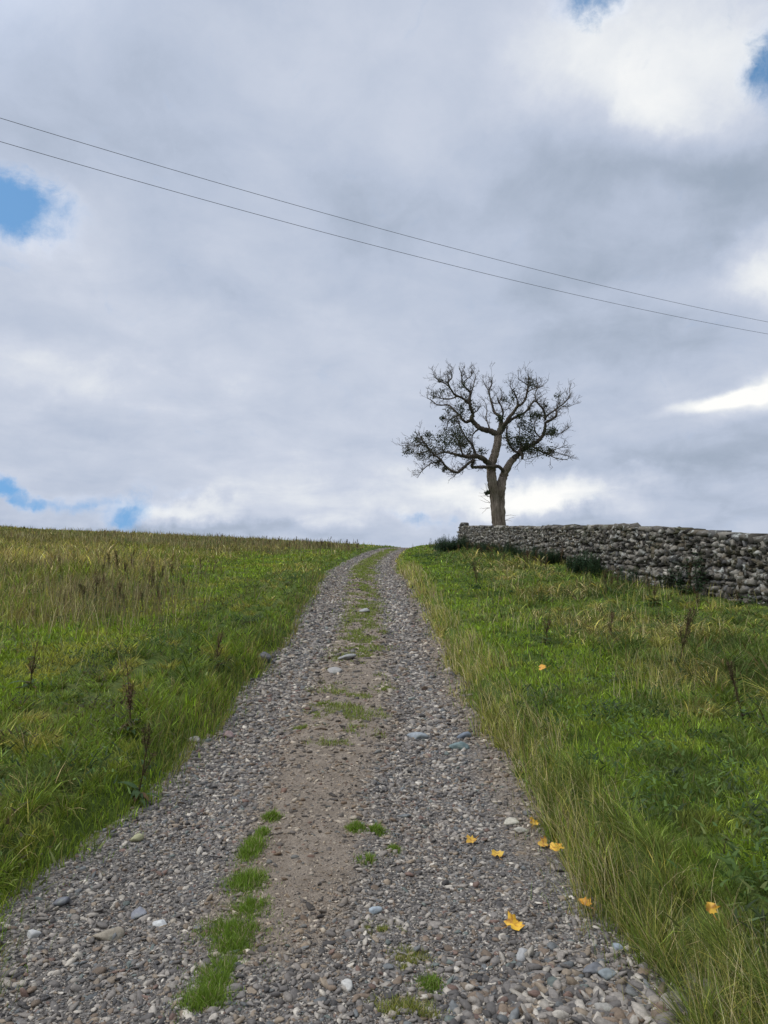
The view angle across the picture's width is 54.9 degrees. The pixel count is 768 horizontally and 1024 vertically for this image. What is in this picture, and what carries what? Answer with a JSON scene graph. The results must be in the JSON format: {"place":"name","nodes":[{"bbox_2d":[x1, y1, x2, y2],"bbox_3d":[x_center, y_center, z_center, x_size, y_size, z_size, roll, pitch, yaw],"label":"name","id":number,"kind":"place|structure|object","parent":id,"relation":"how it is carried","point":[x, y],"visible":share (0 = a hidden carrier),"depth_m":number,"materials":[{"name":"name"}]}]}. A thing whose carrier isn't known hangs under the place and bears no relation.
{"place":"outdoors","nodes":[
{"label":"outdoors","id":0,"kind":"place"},
{"bbox_2d":[0,547,742,1023],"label":"gravel track","id":1,"kind":"structure","parent":0,"point":[290,840],"depth_m":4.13,"materials":[{"name":"grey gravel"}]},
{"bbox_2d":[27,929,41,938],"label":"stone","id":2,"kind":"object","parent":1,"relation":"on","point":[32,933],"visible":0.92,"depth_m":3.35,"materials":[{"name":"grey stone"}]},
{"bbox_2d":[52,896,70,905],"bbox_3d":[-1.618,1.949,3.704,0.089,0.039,0.093,-9,-15,5],"label":"stone","id":3,"kind":"object","parent":1,"relation":"on","point":[60,901],"visible":0.98,"depth_m":3.67,"materials":[{"name":"grey stone"}]},
{"bbox_2d":[92,926,124,940],"bbox_3d":[-1.272,1.954,3.416,0.144,0.057,0.087,1,4,-24],"label":"stone","id":4,"kind":"object","parent":1,"relation":"on","point":[107,935],"visible":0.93,"depth_m":3.40,"materials":[{"name":"beige stone"}]},
{"bbox_2d":[130,833,143,841],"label":"stone","id":5,"kind":"object","parent":1,"relation":"on","point":[137,837],"visible":0.96,"depth_m":4.56,"materials":[{"name":"beige stone"}]},
{"bbox_2d":[130,906,146,919],"bbox_3d":[-1.207,1.979,3.633,0.091,0.053,0.087,-11,3,6],"label":"stone","id":6,"kind":"object","parent":1,"relation":"on","point":[138,912],"visible":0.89,"depth_m":3.62,"materials":[{"name":"grey stone"}]},
{"bbox_2d":[152,919,166,926],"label":"stone","id":7,"kind":"object","parent":1,"relation":"on","point":[161,922],"visible":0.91,"depth_m":3.52,"materials":[{"name":"white stone"}]},
{"bbox_2d":[188,736,200,742],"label":"stone","id":8,"kind":"object","parent":1,"relation":"on","point":[190,738],"visible":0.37,"depth_m":6.96,"materials":[{"name":"grey stone"}]},
{"bbox_2d":[223,730,233,737],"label":"stone","id":9,"kind":"object","parent":1,"relation":"on","point":[227,734],"visible":0.87,"depth_m":7.21,"materials":[{"name":"pink stone"}]},
{"bbox_2d":[259,652,271,662],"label":"stone","id":10,"kind":"object","parent":1,"relation":"on","point":[267,656],"visible":0.46,"depth_m":11.37,"materials":[{"name":"grey stone"}]},
{"bbox_2d":[327,667,342,673],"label":"stone","id":11,"kind":"object","parent":1,"relation":"on","point":[331,670],"visible":0.84,"depth_m":10.66,"materials":[{"name":"grey stone"}]},
{"bbox_2d":[341,978,352,991],"bbox_3d":[-0.144,1.879,2.927,0.043,0.038,0.071,3,-3,-19],"label":"stone","id":12,"kind":"object","parent":1,"relation":"on","point":[347,983],"visible":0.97,"depth_m":2.92,"materials":[{"name":"white stone"}]},
{"bbox_2d":[338,654,355,659],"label":"stone","id":13,"kind":"object","parent":1,"relation":"on","point":[347,656],"visible":0.89,"depth_m":11.71,"materials":[{"name":"grey stone"}]},
{"bbox_2d":[359,608,369,611],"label":"stone","id":14,"kind":"object","parent":1,"relation":"on","point":[365,609],"visible":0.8,"depth_m":17.20,"materials":[{"name":"grey stone"}]},
{"bbox_2d":[369,906,381,913],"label":"stone","id":15,"kind":"object","parent":1,"relation":"on","point":[375,909],"visible":0.98,"depth_m":3.61,"materials":[{"name":"grey stone"}]},
{"bbox_2d":[397,814,410,817],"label":"stone","id":16,"kind":"object","parent":1,"relation":"on","point":[405,815],"visible":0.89,"depth_m":5.02,"materials":[{"name":"grey stone"}]},
{"bbox_2d":[407,732,429,738],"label":"stone","id":17,"kind":"object","parent":1,"relation":"on","point":[418,735],"visible":0.83,"depth_m":7.19,"materials":[{"name":"grey stone"}]},
{"bbox_2d":[449,741,469,749],"bbox_3d":[0.684,2.131,6.744,0.178,0.084,0.142,-6,-8,44],"label":"stone","id":18,"kind":"object","parent":1,"relation":"on","point":[460,745],"visible":0.88,"depth_m":6.70,"materials":[{"name":"grey stone"}]},
{"bbox_2d":[456,731,471,738],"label":"stone","id":19,"kind":"object","parent":1,"relation":"on","point":[463,735],"visible":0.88,"depth_m":7.08,"materials":[{"name":"grey stone"}]},
{"bbox_2d":[466,834,478,842],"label":"fallen leaf","id":20,"kind":"object","parent":1,"relation":"on","point":[470,839],"visible":1,"depth_m":4.57,"materials":[{"name":"yellow plant"}]},
{"bbox_2d":[491,849,503,859],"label":"fallen leaf","id":21,"kind":"object","parent":1,"relation":"on","point":[499,853],"visible":1,"depth_m":4.32,"materials":[{"name":"yellow plant"}]},
{"bbox_2d":[504,817,519,825],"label":"stone","id":22,"kind":"object","parent":1,"relation":"on","point":[510,821],"visible":0.95,"depth_m":4.81,"materials":[{"name":"white stone"}]},
{"bbox_2d":[501,911,524,930],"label":"fallen leaf","id":23,"kind":"object","parent":1,"relation":"on","point":[513,922],"visible":1,"depth_m":3.43,"materials":[{"name":"yellow plant"}]},
{"bbox_2d":[513,827,528,832],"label":"stone","id":24,"kind":"object","parent":1,"relation":"on","point":[518,829],"visible":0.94,"depth_m":4.67,"materials":[{"name":"grey stone"}]},
{"bbox_2d":[516,948,527,961],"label":"stone","id":25,"kind":"object","parent":1,"relation":"on","point":[520,955],"visible":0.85,"depth_m":3.18,"materials":[{"name":"grey stone"}]},
{"bbox_2d":[529,816,538,825],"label":"fallen leaf","id":26,"kind":"object","parent":1,"relation":"on","point":[532,821],"visible":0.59,"depth_m":4.80,"materials":[{"name":"yellow plant"}]},
{"bbox_2d":[538,835,549,846],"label":"fallen leaf","id":27,"kind":"object","parent":1,"relation":"on","point":[543,842],"visible":0.83,"depth_m":4.44,"materials":[{"name":"yellow plant"}]},
{"bbox_2d":[550,838,564,851],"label":"fallen leaf","id":28,"kind":"object","parent":1,"relation":"on","point":[552,845],"visible":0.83,"depth_m":4.31,"materials":[{"name":"yellow plant"}]},
{"bbox_2d":[578,897,592,908],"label":"fallen leaf","id":29,"kind":"object","parent":1,"relation":"on","point":[584,900],"visible":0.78,"depth_m":3.59,"materials":[{"name":"orange plant"}]},
{"bbox_2d":[583,962,602,974],"bbox_3d":[0.859,1.887,3.052,0.100,0.044,0.072,-3,-2,-18],"label":"stone","id":30,"kind":"object","parent":1,"relation":"on","point":[592,967],"visible":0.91,"depth_m":3.04,"materials":[{"name":"grey stone"}]},
{"bbox_2d":[594,1002,612,1011],"bbox_3d":[0.828,1.868,2.785,0.074,0.042,0.055,5,-15,8],"label":"stone","id":31,"kind":"object","parent":1,"relation":"on","point":[607,1007],"visible":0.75,"depth_m":2.77,"materials":[{"name":"grey stone"}]},
{"bbox_2d":[598,968,616,979],"bbox_3d":[0.910,1.885,3.007,0.078,0.048,0.049,-1,-8,6],"label":"stone","id":32,"kind":"object","parent":1,"relation":"on","point":[606,973],"visible":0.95,"depth_m":3.00,"materials":[{"name":"grey stone"}]},
{"bbox_2d":[612,943,623,951],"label":"stone","id":33,"kind":"object","parent":1,"relation":"on","point":[617,946],"visible":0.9,"depth_m":3.20,"materials":[{"name":"grey stone"}]},
{"bbox_2d":[0,141,765,333],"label":"power line","id":34,"kind":"object","parent":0,"point":[346,238],"visible":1,"depth_m":19.52,"materials":[{"name":"metal"}]},
{"bbox_2d":[1,118,765,321],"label":"power line","id":35,"kind":"object","parent":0,"point":[343,218],"visible":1,"depth_m":19.48,"materials":[{"name":"metal"}]},
{"bbox_2d":[0,524,767,1023],"bbox_3d":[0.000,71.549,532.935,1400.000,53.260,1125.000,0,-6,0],"label":"pasture ground","id":36,"kind":"structure","parent":0,"point":[150,664],"depth_m":7.37,"materials":[{"name":"green plant"}]},
{"bbox_2d":[9,641,41,689],"bbox_3d":[-3.834,1.682,8.011,0.333,0.564,0.483,-1,-6,6],"label":"dock plant","id":37,"kind":"object","parent":36,"relation":"on","point":[32,670],"visible":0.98,"depth_m":8.01,"materials":[{"name":"brown plant"}]},
{"bbox_2d":[74,585,87,610],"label":"dock plant","id":38,"kind":"object","parent":36,"relation":"on","point":[84,588],"visible":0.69,"depth_m":14.84,"materials":[{"name":"brown plant"}]},
{"bbox_2d":[78,583,87,608],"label":"dock plant","id":39,"kind":"object","parent":36,"relation":"on","point":[79,585],"visible":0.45,"depth_m":15.12,"materials":[{"name":"brown plant"}]},
{"bbox_2d":[91,577,104,602],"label":"dock plant","id":40,"kind":"object","parent":36,"relation":"on","point":[96,583],"visible":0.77,"depth_m":15.67,"materials":[{"name":"brown plant"}]},
{"bbox_2d":[109,584,119,610],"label":"dock plant","id":41,"kind":"object","parent":36,"relation":"on","point":[115,590],"visible":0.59,"depth_m":14.58,"materials":[{"name":"brown plant"}]},
{"bbox_2d":[117,581,125,605],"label":"dock plant","id":42,"kind":"object","parent":36,"relation":"on","point":[119,583],"visible":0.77,"depth_m":15.62,"materials":[{"name":"brown plant"}]},
{"bbox_2d":[116,660,151,739],"bbox_3d":[-2.180,1.624,6.442,0.335,0.661,0.482,2,-6,-21],"label":"dock plant","id":43,"kind":"object","parent":36,"relation":"on","point":[129,699],"visible":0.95,"depth_m":6.45,"materials":[{"name":"brown plant"}]},
{"bbox_2d":[118,723,161,805],"bbox_3d":[-1.755,1.782,5.266,0.365,0.545,0.194,-4,-7,36],"label":"dock plant","id":44,"kind":"object","parent":36,"relation":"on","point":[136,792],"visible":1,"depth_m":5.26,"materials":[{"name":"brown plant"}]},
{"bbox_2d":[152,586,162,604],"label":"dock plant","id":45,"kind":"object","parent":36,"relation":"on","point":[157,590],"visible":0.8,"depth_m":16.29,"materials":[{"name":"brown plant"}]},
{"bbox_2d":[181,578,188,599],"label":"dock plant","id":46,"kind":"object","parent":36,"relation":"on","point":[184,587],"visible":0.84,"depth_m":17.36,"materials":[{"name":"brown plant"}]},
{"bbox_2d":[210,627,232,670],"bbox_3d":[-2.130,1.775,9.582,0.406,0.569,0.336,14,-9,-36],"label":"dock plant","id":47,"kind":"object","parent":36,"relation":"on","point":[218,643],"visible":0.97,"depth_m":9.58,"materials":[{"name":"brown plant"}]},
{"bbox_2d":[429,534,451,547],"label":"nettle clump","id":48,"kind":"object","parent":36,"relation":"on","point":[439,541],"visible":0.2,"depth_m":51.90,"materials":[{"name":"green plant"}]},
{"bbox_2d":[432,538,455,552],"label":"nettle clump","id":49,"kind":"object","parent":36,"relation":"on","point":[442,548],"visible":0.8,"depth_m":45.92,"materials":[{"name":"green plant"}]},
{"bbox_2d":[440,537,457,549],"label":"nettle clump","id":50,"kind":"object","parent":36,"relation":"on","point":[453,538],"visible":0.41,"depth_m":47.48,"materials":[{"name":"green plant"}]},
{"bbox_2d":[471,561,480,588],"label":"dock plant","id":51,"kind":"object","parent":36,"relation":"on","point":[475,573],"visible":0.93,"depth_m":19.58,"materials":[{"name":"brown plant"}]},
{"bbox_2d":[393,360,580,524],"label":"gnarled tree","id":52,"kind":"object","parent":36,"relation":"on","point":[496,490],"visible":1,"depth_m":60.39,"materials":[{"name":"brown plant"}]},
{"bbox_2d":[507,547,518,556],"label":"nettle clump","id":53,"kind":"object","parent":36,"relation":"on","point":[513,553],"visible":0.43,"depth_m":30.18,"materials":[{"name":"green plant"}]},
{"bbox_2d":[507,544,518,553],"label":"nettle clump","id":54,"kind":"object","parent":36,"relation":"on","point":[512,545],"visible":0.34,"depth_m":32.35,"materials":[{"name":"green plant"}]},
{"bbox_2d":[511,544,534,557],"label":"nettle clump","id":55,"kind":"object","parent":36,"relation":"on","point":[519,551],"visible":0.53,"depth_m":29.36,"materials":[{"name":"green plant"}]},
{"bbox_2d":[522,543,530,563],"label":"dock plant","id":56,"kind":"object","parent":36,"relation":"on","point":[527,552],"visible":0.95,"depth_m":25.06,"materials":[{"name":"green plant"}]},
{"bbox_2d":[523,546,543,557],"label":"nettle clump","id":57,"kind":"object","parent":36,"relation":"on","point":[534,551],"visible":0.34,"depth_m":27.99,"materials":[{"name":"green plant"}]},
{"bbox_2d":[535,608,554,644],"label":"dock plant","id":58,"kind":"object","parent":36,"relation":"on","point":[547,628],"visible":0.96,"depth_m":11.69,"materials":[{"name":"brown plant"}]},
{"bbox_2d":[539,664,550,669],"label":"fallen leaf","id":59,"kind":"object","parent":36,"relation":"on","point":[541,666],"visible":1,"depth_m":8.88,"materials":[{"name":"plant"}]},
{"bbox_2d":[540,550,560,563],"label":"nettle clump","id":60,"kind":"object","parent":36,"relation":"on","point":[553,557],"visible":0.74,"depth_m":25.11,"materials":[{"name":"green plant"}]},
{"bbox_2d":[542,552,559,564],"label":"nettle clump","id":61,"kind":"object","parent":36,"relation":"on","point":[553,559],"visible":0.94,"depth_m":25.00,"materials":[{"name":"green plant"}]},
{"bbox_2d":[539,549,563,563],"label":"nettle clump","id":62,"kind":"object","parent":36,"relation":"on","point":[553,555],"visible":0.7,"depth_m":25.24,"materials":[{"name":"green plant"}]},
{"bbox_2d":[544,548,563,563],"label":"nettle clump","id":63,"kind":"object","parent":36,"relation":"on","point":[552,554],"visible":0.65,"depth_m":25.27,"materials":[{"name":"green plant"}]},
{"bbox_2d":[558,547,565,563],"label":"dock plant","id":64,"kind":"object","parent":36,"relation":"on","point":[561,556],"visible":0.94,"depth_m":24.93,"materials":[{"name":"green plant"}]},
{"bbox_2d":[558,556,580,570],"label":"nettle clump","id":65,"kind":"object","parent":36,"relation":"on","point":[569,563],"visible":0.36,"depth_m":22.26,"materials":[{"name":"green plant"}]},
{"bbox_2d":[564,555,586,570],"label":"nettle clump","id":66,"kind":"object","parent":36,"relation":"on","point":[573,560],"visible":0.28,"depth_m":22.33,"materials":[{"name":"green plant"}]},
{"bbox_2d":[566,549,596,573],"bbox_3d":[5.857,1.421,21.878,0.896,0.718,1.161,6,7,24],"label":"nettle clump","id":67,"kind":"object","parent":36,"relation":"on","point":[575,567],"visible":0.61,"depth_m":21.86,"materials":[{"name":"green plant"}]},
{"bbox_2d":[570,556,596,573],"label":"nettle clump","id":68,"kind":"object","parent":36,"relation":"on","point":[580,564],"visible":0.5,"depth_m":21.62,"materials":[{"name":"green plant"}]},
{"bbox_2d":[580,552,601,574],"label":"nettle clump","id":69,"kind":"object","parent":36,"relation":"on","point":[586,560],"visible":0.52,"depth_m":21.17,"materials":[{"name":"green plant"}]},
{"bbox_2d":[583,557,608,577],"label":"nettle clump","id":70,"kind":"object","parent":36,"relation":"on","point":[593,570],"visible":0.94,"depth_m":20.00,"materials":[{"name":"green plant"}]},
{"bbox_2d":[602,569,607,589],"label":"dock plant","id":71,"kind":"object","parent":36,"relation":"on","point":[605,574],"visible":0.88,"depth_m":17.52,"materials":[{"name":"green plant"}]},
{"bbox_2d":[603,608,614,636],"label":"dock plant","id":72,"kind":"object","parent":36,"relation":"on","point":[611,625],"visible":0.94,"depth_m":11.76,"materials":[{"name":"brown plant"}]},
{"bbox_2d":[457,522,767,605],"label":"drystone wall","id":73,"kind":"structure","parent":36,"relation":"on","point":[730,558],"depth_m":17.89,"materials":[{"name":"stone"}]},
{"bbox_2d":[615,565,644,586],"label":"nettle clump","id":74,"kind":"object","parent":36,"relation":"on","point":[631,577],"visible":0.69,"depth_m":18.34,"materials":[{"name":"green plant"}]},
{"bbox_2d":[644,572,652,597],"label":"dock plant","id":75,"kind":"object","parent":36,"relation":"on","point":[647,576],"visible":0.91,"depth_m":15.92,"materials":[{"name":"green plant"}]},
{"bbox_2d":[647,577,661,604],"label":"dock plant","id":76,"kind":"object","parent":36,"relation":"on","point":[656,590],"visible":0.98,"depth_m":15.12,"materials":[{"name":"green plant"}]},
{"bbox_2d":[649,570,680,588],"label":"nettle clump","id":77,"kind":"object","parent":36,"relation":"on","point":[663,577],"visible":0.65,"depth_m":17.19,"materials":[{"name":"green plant"}]},
{"bbox_2d":[671,561,685,587],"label":"nettle clump","id":78,"kind":"object","parent":36,"relation":"on","point":[679,575],"visible":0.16,"depth_m":16.66,"materials":[{"name":"green plant"}]},
{"bbox_2d":[663,607,700,665],"bbox_3d":[3.733,1.605,9.287,0.484,0.856,0.446,-3,-7,27],"label":"dock plant","id":79,"kind":"object","parent":36,"relation":"on","point":[684,639],"visible":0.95,"depth_m":9.29,"materials":[{"name":"brown plant"}]},
{"bbox_2d":[677,562,694,592],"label":"dock plant","id":80,"kind":"object","parent":36,"relation":"on","point":[690,573],"visible":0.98,"depth_m":16.15,"materials":[{"name":"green plant"}]},
{"bbox_2d":[668,553,720,593],"bbox_3d":[7.017,1.259,16.074,1.094,1.076,1.399,4,-7,-35],"label":"nettle clump","id":81,"kind":"object","parent":36,"relation":"on","point":[696,581],"visible":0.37,"depth_m":16.06,"materials":[{"name":"green plant"}]},
{"bbox_2d":[692,583,699,601],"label":"dock plant","id":82,"kind":"object","parent":36,"relation":"on","point":[694,589],"visible":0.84,"depth_m":15.31,"materials":[{"name":"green plant"}]},
{"bbox_2d":[705,902,719,919],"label":"fallen leaf","id":83,"kind":"object","parent":36,"relation":"on","point":[711,907],"visible":1,"depth_m":2.54,"materials":[{"name":"yellow plant"}]},
{"bbox_2d":[730,579,745,606],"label":"dock plant","id":84,"kind":"object","parent":36,"relation":"on","point":[739,587],"visible":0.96,"depth_m":14.21,"materials":[{"name":"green plant"}]},
{"bbox_2d":[725,659,759,723],"bbox_3d":[3.343,1.678,6.922,0.447,0.602,0.264,4,-7,-32],"label":"dock plant","id":85,"kind":"object","parent":36,"relation":"on","point":[731,670],"visible":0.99,"depth_m":6.95,"materials":[{"name":"brown plant"}]},
{"bbox_2d":[0,0,767,547],"label":"sky","id":86,"kind":"structure","parent":0,"point":[170,361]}
]}

